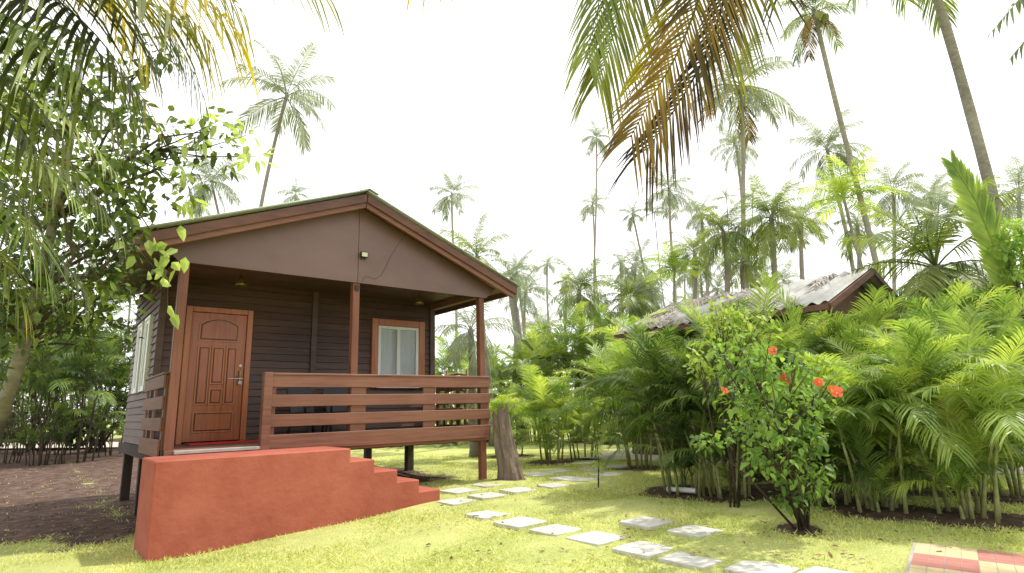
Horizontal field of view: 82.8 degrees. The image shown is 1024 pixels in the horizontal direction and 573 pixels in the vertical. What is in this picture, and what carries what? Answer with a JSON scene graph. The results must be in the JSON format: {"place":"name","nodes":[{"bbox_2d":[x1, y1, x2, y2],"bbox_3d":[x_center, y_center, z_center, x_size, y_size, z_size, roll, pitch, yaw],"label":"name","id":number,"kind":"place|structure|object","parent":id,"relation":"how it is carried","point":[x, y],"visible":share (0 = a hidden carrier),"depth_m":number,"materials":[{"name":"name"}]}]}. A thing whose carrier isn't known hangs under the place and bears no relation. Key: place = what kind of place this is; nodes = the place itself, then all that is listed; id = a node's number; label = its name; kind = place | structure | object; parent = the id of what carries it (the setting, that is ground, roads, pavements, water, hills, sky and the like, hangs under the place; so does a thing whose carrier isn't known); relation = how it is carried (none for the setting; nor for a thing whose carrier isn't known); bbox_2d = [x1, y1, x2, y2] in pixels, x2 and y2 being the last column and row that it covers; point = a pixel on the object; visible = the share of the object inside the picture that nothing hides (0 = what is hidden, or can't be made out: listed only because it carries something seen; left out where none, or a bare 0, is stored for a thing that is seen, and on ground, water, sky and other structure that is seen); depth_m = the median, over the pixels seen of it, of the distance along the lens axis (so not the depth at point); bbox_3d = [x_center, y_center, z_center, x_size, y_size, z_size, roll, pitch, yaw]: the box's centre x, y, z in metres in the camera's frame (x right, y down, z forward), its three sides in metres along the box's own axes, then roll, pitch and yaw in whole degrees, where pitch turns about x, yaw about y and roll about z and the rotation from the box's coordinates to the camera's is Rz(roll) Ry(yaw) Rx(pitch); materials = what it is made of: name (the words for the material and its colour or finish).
{"place":"outdoors","nodes":[
{"label":"outdoors","id":0,"kind":"place"},
{"bbox_2d":[0,412,1023,572],"bbox_3d":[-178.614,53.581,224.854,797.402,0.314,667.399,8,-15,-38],"label":"ground","id":1,"kind":"structure","parent":0,"point":[22,482],"depth_m":6.70,"materials":[{"name":"plant"}]},
{"bbox_2d":[0,334,80,463],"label":"areca palm","id":2,"kind":"object","parent":1,"relation":"on","point":[31,408],"visible":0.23,"depth_m":21.55,"materials":[{"name":"green plant"}]},
{"bbox_2d":[0,306,86,452],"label":"garden bush","id":3,"kind":"object","parent":1,"relation":"on","point":[4,436],"visible":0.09,"depth_m":28.69,"materials":[{"name":"green plant"}]},
{"bbox_2d":[0,261,104,455],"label":"areca palm","id":4,"kind":"object","parent":1,"relation":"on","point":[47,395],"visible":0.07,"depth_m":26.48,"materials":[{"name":"green plant"}]},
{"bbox_2d":[0,331,124,465],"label":"areca palm","id":5,"kind":"object","parent":1,"relation":"on","point":[52,383],"visible":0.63,"depth_m":20.10,"materials":[{"name":"green plant"}]},
{"bbox_2d":[0,90,130,349],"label":"coconut palm","id":6,"kind":"object","parent":1,"relation":"on","point":[39,247],"visible":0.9,"depth_m":3.56,"materials":[{"name":"green plant"}]},
{"bbox_2d":[15,273,134,454],"bbox_3d":[-20.010,3.298,26.506,5.988,8.517,7.035,8,-15,-38],"label":"areca palm","id":7,"kind":"object","parent":1,"relation":"on","point":[114,314],"visible":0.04,"depth_m":26.19,"materials":[{"name":"green plant"}]},
{"bbox_2d":[31,314,134,463],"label":"areca palm","id":8,"kind":"object","parent":1,"relation":"on","point":[108,348],"visible":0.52,"depth_m":20.84,"materials":[{"name":"green plant"}]},
{"bbox_2d":[42,334,133,456],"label":"areca palm","id":9,"kind":"object","parent":1,"relation":"on","point":[121,370],"visible":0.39,"depth_m":23.15,"materials":[{"name":"green plant"}]},
{"bbox_2d":[40,315,135,452],"bbox_3d":[-18.877,4.486,26.875,5.122,6.184,5.131,8,-15,-38],"label":"garden bush","id":10,"kind":"object","parent":1,"relation":"on","point":[101,440],"visible":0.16,"depth_m":26.28,"materials":[{"name":"green plant"}]},
{"bbox_2d":[0,20,279,441],"bbox_3d":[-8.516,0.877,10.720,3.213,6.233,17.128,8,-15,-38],"label":"broadleaf tree","id":11,"kind":"object","parent":1,"relation":"on","point":[22,343],"visible":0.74,"depth_m":6.06,"materials":[{"name":"green plant"}]},
{"bbox_2d":[0,0,345,248],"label":"coconut palm","id":12,"kind":"object","parent":1,"relation":"on","point":[29,52],"visible":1,"depth_m":2.90,"materials":[{"name":"green plant"}]},
{"bbox_2d":[169,145,249,218],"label":"coconut palm","id":13,"kind":"object","parent":1,"relation":"on","point":[212,193],"visible":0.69,"depth_m":41.86,"materials":[{"name":"green plant"}]},
{"bbox_2d":[219,37,338,206],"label":"coconut palm","id":14,"kind":"object","parent":1,"relation":"on","point":[301,100],"visible":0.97,"depth_m":29.94,"materials":[{"name":"green plant"}]},
{"bbox_2d":[134,446,439,562],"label":"concrete steps","id":15,"kind":"structure","parent":1,"relation":"on","point":[192,504],"depth_m":6.81,"materials":[{"name":"concrete"}]},
{"bbox_2d":[277,178,309,202],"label":"coconut palm","id":16,"kind":"object","parent":1,"relation":"on","point":[295,196],"visible":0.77,"depth_m":59.91,"materials":[{"name":"green plant"}]},
{"bbox_2d":[98,188,519,515],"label":"wooden cottage","id":17,"kind":"structure","parent":1,"relation":"on","point":[313,309],"depth_m":9.37,"materials":[{"name":"brown wood"}]},
{"bbox_2d":[131,321,144,393],"bbox_3d":[-6.454,1.240,10.053,0.074,1.210,0.560,8,-15,-38],"label":"window","id":18,"kind":"structure","parent":17,"relation":"in","point":[136,371],"depth_m":10.07,"materials":[{"name":"white paint"}]},
{"bbox_2d":[138,314,154,391],"bbox_3d":[-5.920,1.089,9.409,0.074,1.210,0.560,8,-15,-38],"label":"window","id":19,"kind":"structure","parent":17,"relation":"in","point":[146,347],"depth_m":9.31,"materials":[{"name":"white paint"}]},
{"bbox_2d":[182,312,246,441],"bbox_3d":[-4.691,1.419,9.216,0.811,2.000,0.117,8,-15,-38],"label":"door","id":20,"kind":"structure","parent":17,"relation":"in","point":[212,411],"depth_m":9.21,"materials":[{"name":"brown wood"}]},
{"bbox_2d":[286,387,332,433],"bbox_3d":[-3.271,2.014,9.354,0.605,0.883,0.560,-9,-14,33],"label":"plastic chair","id":21,"kind":"object","parent":17,"relation":"on","point":[300,391],"visible":0.44,"depth_m":9.43,"materials":[{"name":"plastic"}]},
{"bbox_2d":[321,387,347,432],"bbox_3d":[-2.941,2.113,9.868,0.560,0.883,0.605,4,-13,-24],"label":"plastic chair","id":22,"kind":"object","parent":17,"relation":"on","point":[336,390],"visible":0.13,"depth_m":10.07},
{"bbox_2d":[370,318,424,387],"bbox_3d":[-2.203,1.308,11.304,1.143,1.320,0.110,8,-15,-38],"label":"window","id":23,"kind":"structure","parent":17,"relation":"in","point":[397,346],"depth_m":11.34,"materials":[{"name":"white paint"}]},
{"bbox_2d":[435,370,467,426],"bbox_3d":[-1.187,2.165,11.010,0.530,1.154,0.594,-8,-14,29],"label":"slatted chair","id":24,"kind":"object","parent":17,"relation":"on","point":[451,405],"visible":0.38,"depth_m":11.11,"materials":[{"name":"brown wood"}]},
{"bbox_2d":[5,325,628,448],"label":"distant undergrowth","id":25,"kind":"object","parent":1,"relation":"on","point":[517,375],"visible":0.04,"depth_m":20.52,"materials":[{"name":"plant"}]},
{"bbox_2d":[429,173,481,349],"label":"coconut palm","id":26,"kind":"object","parent":1,"relation":"on","point":[440,206],"visible":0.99,"depth_m":47.96,"materials":[{"name":"green plant"}]},
{"bbox_2d":[435,330,488,422],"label":"areca palm","id":27,"kind":"object","parent":1,"relation":"on","point":[441,362],"visible":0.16,"depth_m":24.55,"materials":[{"name":"plant"}]},
{"bbox_2d":[437,211,512,446],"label":"coconut palm","id":28,"kind":"object","parent":1,"relation":"on","point":[477,250],"visible":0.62,"depth_m":18.91,"materials":[{"name":"green plant"}]},
{"bbox_2d":[435,299,520,457],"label":"coconut palm","id":29,"kind":"object","parent":1,"relation":"on","point":[467,341],"visible":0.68,"depth_m":14.89,"materials":[{"name":"green plant"}]},
{"bbox_2d":[449,343,522,413],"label":"areca palm","id":30,"kind":"object","parent":1,"relation":"on","point":[495,357],"visible":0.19,"depth_m":21.49,"materials":[{"name":"plant"}]},
{"bbox_2d":[465,510,509,520],"bbox_3d":[-0.292,2.824,7.165,0.440,0.041,0.444,8,-15,-38],"label":"stepping stone","id":31,"kind":"object","parent":1,"relation":"on","point":[485,515],"visible":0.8,"depth_m":7.10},
{"bbox_2d":[492,404,524,479],"bbox_3d":[-0.045,2.686,10.081,0.528,1.341,0.518,8,-15,-38],"label":"tree stump","id":32,"kind":"object","parent":1,"relation":"on","point":[507,459],"visible":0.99,"depth_m":9.96,"materials":[{"name":"wood"}]},
{"bbox_2d":[461,383,557,454],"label":"areca palm","id":33,"kind":"object","parent":1,"relation":"on","point":[501,401],"visible":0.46,"depth_m":15.00,"materials":[{"name":"plant"}]},
{"bbox_2d":[2,452,1023,561],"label":"leaf litter","id":34,"kind":"object","parent":1,"relation":"on","point":[693,552],"visible":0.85,"depth_m":7.08,"materials":[{"name":"plant"}]},
{"bbox_2d":[496,258,531,440],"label":"coconut palm","id":35,"kind":"object","parent":1,"relation":"on","point":[515,317],"visible":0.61,"depth_m":21.88,"materials":[{"name":"green plant"}]},
{"bbox_2d":[490,249,537,392],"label":"coconut palm","id":36,"kind":"object","parent":1,"relation":"on","point":[523,266],"visible":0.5,"depth_m":46.54,"materials":[{"name":"green plant"}]},
{"bbox_2d":[493,516,546,529],"bbox_3d":[0.092,2.705,6.638,0.470,0.040,0.470,8,-15,-38],"label":"stepping stone","id":37,"kind":"object","parent":1,"relation":"on","point":[517,523],"visible":0.88,"depth_m":6.57,"materials":[{"name":"stone"}]},
{"bbox_2d":[497,266,552,353],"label":"coconut palm","id":38,"kind":"object","parent":1,"relation":"on","point":[526,300],"visible":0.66,"depth_m":41.42,"materials":[{"name":"green plant"}]},
{"bbox_2d":[490,324,577,441],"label":"areca palm","id":39,"kind":"object","parent":1,"relation":"on","point":[527,352],"visible":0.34,"depth_m":20.80,"materials":[{"name":"plant"}]},
{"bbox_2d":[490,358,597,463],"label":"areca palm","id":40,"kind":"object","parent":1,"relation":"on","point":[536,385],"visible":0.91,"depth_m":12.78,"materials":[{"name":"plant"}]},
{"bbox_2d":[521,308,567,356],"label":"coconut palm","id":41,"kind":"object","parent":1,"relation":"on","point":[543,323],"visible":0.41,"depth_m":57.60,"materials":[{"name":"green plant"}]},
{"bbox_2d":[534,254,559,355],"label":"coconut palm","id":42,"kind":"object","parent":1,"relation":"on","point":[545,270],"visible":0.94,"depth_m":54.93,"materials":[{"name":"green plant"}]},
{"bbox_2d":[529,524,580,535],"bbox_3d":[0.470,2.596,6.167,0.426,0.040,0.428,8,-15,-38],"label":"stepping stone","id":43,"kind":"object","parent":1,"relation":"on","point":[555,529],"visible":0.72,"depth_m":6.13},
{"bbox_2d":[520,315,610,441],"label":"areca palm","id":44,"kind":"object","parent":1,"relation":"on","point":[556,339],"visible":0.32,"depth_m":20.23,"materials":[{"name":"plant"}]},
{"bbox_2d":[549,257,613,437],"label":"coconut palm","id":45,"kind":"object","parent":1,"relation":"on","point":[578,297],"visible":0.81,"depth_m":21.92,"materials":[{"name":"green plant"}]},
{"bbox_2d":[536,394,631,459],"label":"areca palm","id":46,"kind":"object","parent":1,"relation":"on","point":[587,413],"visible":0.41,"depth_m":13.59,"materials":[{"name":"plant"}]},
{"bbox_2d":[540,296,628,443],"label":"areca palm","id":47,"kind":"object","parent":1,"relation":"on","point":[601,320],"visible":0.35,"depth_m":19.60,"materials":[{"name":"plant"}]},
{"bbox_2d":[580,122,608,338],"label":"coconut palm","id":48,"kind":"object","parent":1,"relation":"on","point":[601,144],"visible":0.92,"depth_m":44.95,"materials":[{"name":"green plant"}]},
{"bbox_2d":[579,188,611,402],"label":"coconut palm","id":49,"kind":"object","parent":1,"relation":"on","point":[588,209],"visible":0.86,"depth_m":49.95,"materials":[{"name":"green plant"}]},
{"bbox_2d":[565,531,626,546],"bbox_3d":[0.835,2.491,5.722,0.454,0.044,0.457,8,-15,-38],"label":"stepping stone","id":50,"kind":"object","parent":1,"relation":"on","point":[596,538],"visible":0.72,"depth_m":5.68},
{"bbox_2d":[406,0,812,225],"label":"coconut palm","id":51,"kind":"object","parent":1,"relation":"on","point":[712,48],"visible":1,"depth_m":2.89,"materials":[{"name":"green plant"}]},
{"bbox_2d":[580,310,670,417],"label":"areca palm","id":52,"kind":"object","parent":1,"relation":"on","point":[609,333],"visible":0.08,"depth_m":15.72,"materials":[{"name":"plant"}]},
{"bbox_2d":[593,271,665,439],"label":"coconut palm","id":53,"kind":"object","parent":1,"relation":"on","point":[630,307],"visible":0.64,"depth_m":19.89,"materials":[{"name":"green plant"}]},
{"bbox_2d":[547,318,711,468],"bbox_3d":[2.368,2.101,11.653,3.733,3.006,3.768,8,-15,-38],"label":"areca palm","id":54,"kind":"object","parent":1,"relation":"on","point":[606,363],"visible":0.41,"depth_m":11.26,"materials":[{"name":"plant"}]},
{"bbox_2d":[619,200,645,274],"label":"coconut palm","id":55,"kind":"object","parent":1,"relation":"on","point":[631,221],"visible":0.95,"depth_m":49.93,"materials":[{"name":"green plant"}]},
{"bbox_2d":[613,237,666,294],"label":"coconut palm","id":56,"kind":"object","parent":1,"relation":"on","point":[636,259],"visible":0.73,"depth_m":47.08,"materials":[{"name":"green plant"}]},
{"bbox_2d":[612,541,672,559],"bbox_3d":[1.193,2.383,5.244,0.424,0.044,0.434,8,-15,-38],"label":"stepping stone","id":57,"kind":"object","parent":1,"relation":"on","point":[643,549],"visible":0.87,"depth_m":5.19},
{"bbox_2d":[619,516,674,530],"bbox_3d":[1.439,2.530,6.206,0.443,0.043,0.441,8,-15,-38],"label":"stepping stone","id":58,"kind":"object","parent":1,"relation":"on","point":[647,523],"visible":0.81,"depth_m":6.14,"materials":[{"name":"stone"}]},
{"bbox_2d":[643,167,695,302],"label":"coconut palm","id":59,"kind":"object","parent":1,"relation":"on","point":[669,201],"visible":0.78,"depth_m":41.92,"materials":[{"name":"green plant"}]},
{"bbox_2d":[642,240,704,301],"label":"coconut palm","id":60,"kind":"object","parent":1,"relation":"on","point":[673,259],"visible":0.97,"depth_m":23.97,"materials":[{"name":"green plant"}]},
{"bbox_2d":[571,316,786,496],"bbox_3d":[2.325,1.659,8.153,2.411,2.455,3.341,8,-15,-38],"label":"areca palm","id":61,"kind":"object","parent":1,"relation":"on","point":[656,369],"visible":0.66,"depth_m":8.07,"materials":[{"name":"plant"}]},
{"bbox_2d":[658,551,722,570],"bbox_3d":[1.532,2.292,4.863,0.442,0.042,0.445,8,-15,-38],"label":"stepping stone","id":62,"kind":"object","parent":1,"relation":"on","point":[685,560],"visible":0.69,"depth_m":4.78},
{"bbox_2d":[663,225,722,298],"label":"coconut palm","id":63,"kind":"object","parent":1,"relation":"on","point":[692,277],"visible":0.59,"depth_m":25.91,"materials":[{"name":"green plant"}]},
{"bbox_2d":[667,525,722,538],"bbox_3d":[1.802,2.417,5.710,0.418,0.042,0.411,8,-15,-38],"label":"stepping stone","id":64,"kind":"object","parent":1,"relation":"on","point":[689,531],"visible":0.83,"depth_m":5.67,"materials":[{"name":"stone"}]},
{"bbox_2d":[679,193,721,296],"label":"coconut palm","id":65,"kind":"object","parent":1,"relation":"on","point":[700,225],"visible":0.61,"depth_m":33.92,"materials":[{"name":"green plant"}]},
{"bbox_2d":[609,337,824,498],"bbox_3d":[2.789,1.721,7.937,2.723,2.196,2.690,1,-12,-12],"label":"areca palm","id":66,"kind":"object","parent":1,"relation":"on","point":[714,454],"visible":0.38,"depth_m":7.70,"materials":[{"name":"plant"}]},
{"bbox_2d":[689,200,758,293],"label":"coconut palm","id":67,"kind":"object","parent":1,"relation":"on","point":[714,243],"visible":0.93,"depth_m":19.77,"materials":[{"name":"green plant"}]},
{"bbox_2d":[682,295,779,507],"bbox_3d":[2.481,1.310,6.608,1.081,2.479,0.954,8,-15,-38],"label":"hibiscus shrub","id":68,"kind":"object","parent":1,"relation":"on","point":[710,333],"visible":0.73,"depth_m":6.70,"materials":[{"name":"green plant"}]},
{"bbox_2d":[707,120,760,288],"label":"coconut palm","id":69,"kind":"object","parent":1,"relation":"on","point":[737,155],"visible":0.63,"depth_m":37.96,"materials":[{"name":"green plant"}]},
{"bbox_2d":[687,30,800,290],"bbox_3d":[10.416,-2.488,24.646,5.204,16.966,5.132,8,-15,-38],"label":"coconut palm","id":70,"kind":"object","parent":1,"relation":"on","point":[762,105],"visible":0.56,"depth_m":25.93,"materials":[{"name":"green plant"}]},
{"bbox_2d":[711,232,778,291],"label":"coconut palm","id":71,"kind":"object","parent":1,"relation":"on","point":[744,269],"visible":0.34,"depth_m":21.92,"materials":[{"name":"green plant"}]},
{"bbox_2d":[644,269,853,480],"bbox_3d":[3.880,1.475,9.504,3.594,3.264,4.106,8,-15,-38],"label":"areca palm","id":72,"kind":"object","parent":1,"relation":"on","point":[761,334],"visible":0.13,"depth_m":9.33,"materials":[{"name":"plant"}]},
{"bbox_2d":[614,267,906,463],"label":"house","id":73,"kind":"structure","parent":1,"relation":"on","point":[836,292],"depth_m":12.75,"materials":[{"name":"grey wood"}]},
{"bbox_2d":[724,561,799,572],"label":"stepping stone","id":74,"kind":"object","parent":1,"relation":"on","point":[753,567],"visible":0.92,"depth_m":4.50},
{"bbox_2d":[689,325,848,530],"bbox_3d":[2.511,1.386,5.613,1.622,1.953,1.371,8,-15,-38],"label":"hibiscus shrub","id":75,"kind":"object","parent":1,"relation":"on","point":[795,506],"visible":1,"depth_m":5.48,"materials":[{"name":"green plant"}]},
{"bbox_2d":[728,172,822,284],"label":"coconut palm","id":76,"kind":"object","parent":1,"relation":"on","point":[766,233],"visible":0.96,"depth_m":18.82,"materials":[{"name":"green plant"}]},
{"bbox_2d":[693,319,888,475],"bbox_3d":[4.817,1.708,9.477,3.322,2.746,3.263,-3,-12,5],"label":"areca palm","id":77,"kind":"object","parent":1,"relation":"on","point":[826,349],"visible":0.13,"depth_m":9.20,"materials":[{"name":"plant"}]},
{"bbox_2d":[774,193,837,279],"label":"coconut palm","id":78,"kind":"object","parent":1,"relation":"on","point":[791,249],"visible":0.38,"depth_m":23.94,"materials":[{"name":"green plant"}]},
{"bbox_2d":[797,566,853,572],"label":"stepping stone","id":79,"kind":"object","parent":1,"relation":"on","point":[816,569],"visible":1,"depth_m":4.35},
{"bbox_2d":[788,107,873,271],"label":"coconut palm","id":80,"kind":"object","parent":1,"relation":"on","point":[819,140],"visible":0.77,"depth_m":27.77,"materials":[{"name":"green plant"}]},
{"bbox_2d":[740,402,940,504],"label":"areca palm","id":81,"kind":"object","parent":1,"relation":"on","point":[843,470],"visible":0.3,"depth_m":6.78,"materials":[{"name":"plant"}]},
{"bbox_2d":[767,0,919,435],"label":"coconut palm","id":82,"kind":"object","parent":1,"relation":"on","point":[820,17],"visible":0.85,"depth_m":16.95,"materials":[{"name":"green plant"}]},
{"bbox_2d":[755,282,932,471],"bbox_3d":[5.626,1.528,10.136,3.445,3.330,3.789,8,-15,-38],"label":"areca palm","id":83,"kind":"object","parent":1,"relation":"on","point":[831,328],"visible":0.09,"depth_m":9.60,"materials":[{"name":"plant"}]},
{"bbox_2d":[791,145,908,267],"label":"coconut palm","id":84,"kind":"object","parent":1,"relation":"on","point":[841,185],"visible":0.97,"depth_m":16.86,"materials":[{"name":"green plant"}]},
{"bbox_2d":[832,195,889,269],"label":"coconut palm","id":85,"kind":"object","parent":1,"relation":"on","point":[857,229],"visible":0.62,"depth_m":25.93,"materials":[{"name":"green plant"}]},
{"bbox_2d":[737,327,1023,513],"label":"areca palm","id":86,"kind":"object","parent":1,"relation":"on","point":[852,405],"visible":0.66,"depth_m":6.16,"materials":[{"name":"plant"}]},
{"bbox_2d":[859,161,936,331],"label":"coconut palm","id":87,"kind":"object","parent":1,"relation":"on","point":[890,200],"visible":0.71,"depth_m":31.51,"materials":[{"name":"green plant"}]},
{"bbox_2d":[814,291,1022,490],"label":"areca palm","id":88,"kind":"object","parent":1,"relation":"on","point":[864,352],"visible":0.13,"depth_m":7.64,"materials":[{"name":"plant"}]},
{"bbox_2d":[825,299,1023,522],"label":"areca palm","id":89,"kind":"object","parent":1,"relation":"on","point":[958,383],"visible":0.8,"depth_m":5.81,"materials":[{"name":"plant"}]},
{"bbox_2d":[838,172,1023,418],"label":"coconut palm","id":90,"kind":"object","parent":1,"relation":"on","point":[935,276],"visible":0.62,"depth_m":12.25,"materials":[{"name":"green plant"}]},
{"bbox_2d":[845,0,1017,291],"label":"coconut palm","id":91,"kind":"object","parent":1,"relation":"on","point":[942,9],"visible":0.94,"depth_m":12.94,"materials":[{"name":"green plant"}]},
{"bbox_2d":[901,172,961,264],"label":"coconut palm","id":92,"kind":"object","parent":1,"relation":"on","point":[938,181],"visible":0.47,"depth_m":35.54,"materials":[{"name":"green plant"}]},
{"bbox_2d":[845,278,1023,471],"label":"areca palm","id":93,"kind":"object","parent":1,"relation":"on","point":[961,293],"visible":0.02,"depth_m":9.26,"materials":[{"name":"plant"}]},
{"bbox_2d":[874,302,1023,499],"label":"areca palm","id":94,"kind":"object","parent":1,"relation":"on","point":[1017,491],"visible":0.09,"depth_m":6.91,"materials":[{"name":"plant"}]},
{"bbox_2d":[881,284,1023,467],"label":"areca palm","id":95,"kind":"object","parent":1,"relation":"on","point":[1013,311],"visible":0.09,"depth_m":9.49,"materials":[{"name":"plant"}]},
{"bbox_2d":[905,542,1016,572],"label":"paving bed","id":96,"kind":"object","parent":1,"relation":"on","point":[910,559],"visible":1,"depth_m":4.32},
{"bbox_2d":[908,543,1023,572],"bbox_3d":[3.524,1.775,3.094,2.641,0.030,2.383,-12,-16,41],"label":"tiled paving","id":97,"kind":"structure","parent":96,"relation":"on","point":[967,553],"depth_m":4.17,"materials":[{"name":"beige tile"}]},
{"bbox_2d":[938,217,1023,321],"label":"broadleaf bush","id":98,"kind":"object","parent":1,"relation":"on","point":[1017,236],"visible":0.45,"depth_m":10.88,"materials":[{"name":"green plant"}]},
{"bbox_2d":[939,149,1023,416],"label":"banana plant","id":99,"kind":"object","parent":1,"relation":"on","point":[983,225],"visible":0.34,"depth_m":11.00,"materials":[{"name":"green plant"}]},
{"bbox_2d":[976,0,1023,80],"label":"coconut palm","id":100,"kind":"object","parent":1,"relation":"on","point":[1018,3],"visible":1,"depth_m":5.88,"materials":[{"name":"green plant"}]},
{"bbox_2d":[997,155,1023,293],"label":"coconut palm","id":101,"kind":"object","parent":1,"relation":"on","point":[1017,214],"visible":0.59,"depth_m":29.82,"materials":[{"name":"green plant"}]},
{"bbox_2d":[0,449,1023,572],"bbox_3d":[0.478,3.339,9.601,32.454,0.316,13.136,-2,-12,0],"label":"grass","id":102,"kind":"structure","parent":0,"point":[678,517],"depth_m":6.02,"materials":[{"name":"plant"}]},
{"bbox_2d":[0,0,1023,423],"label":"sky","id":103,"kind":"structure","parent":0,"point":[475,90],"materials":[{"name":"white"}]},
{"bbox_2d":[577,448,1023,473],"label":"sand path","id":104,"kind":"structure","parent":0,"point":[609,453],"depth_m":13.36,"materials":[{"name":"sand"}]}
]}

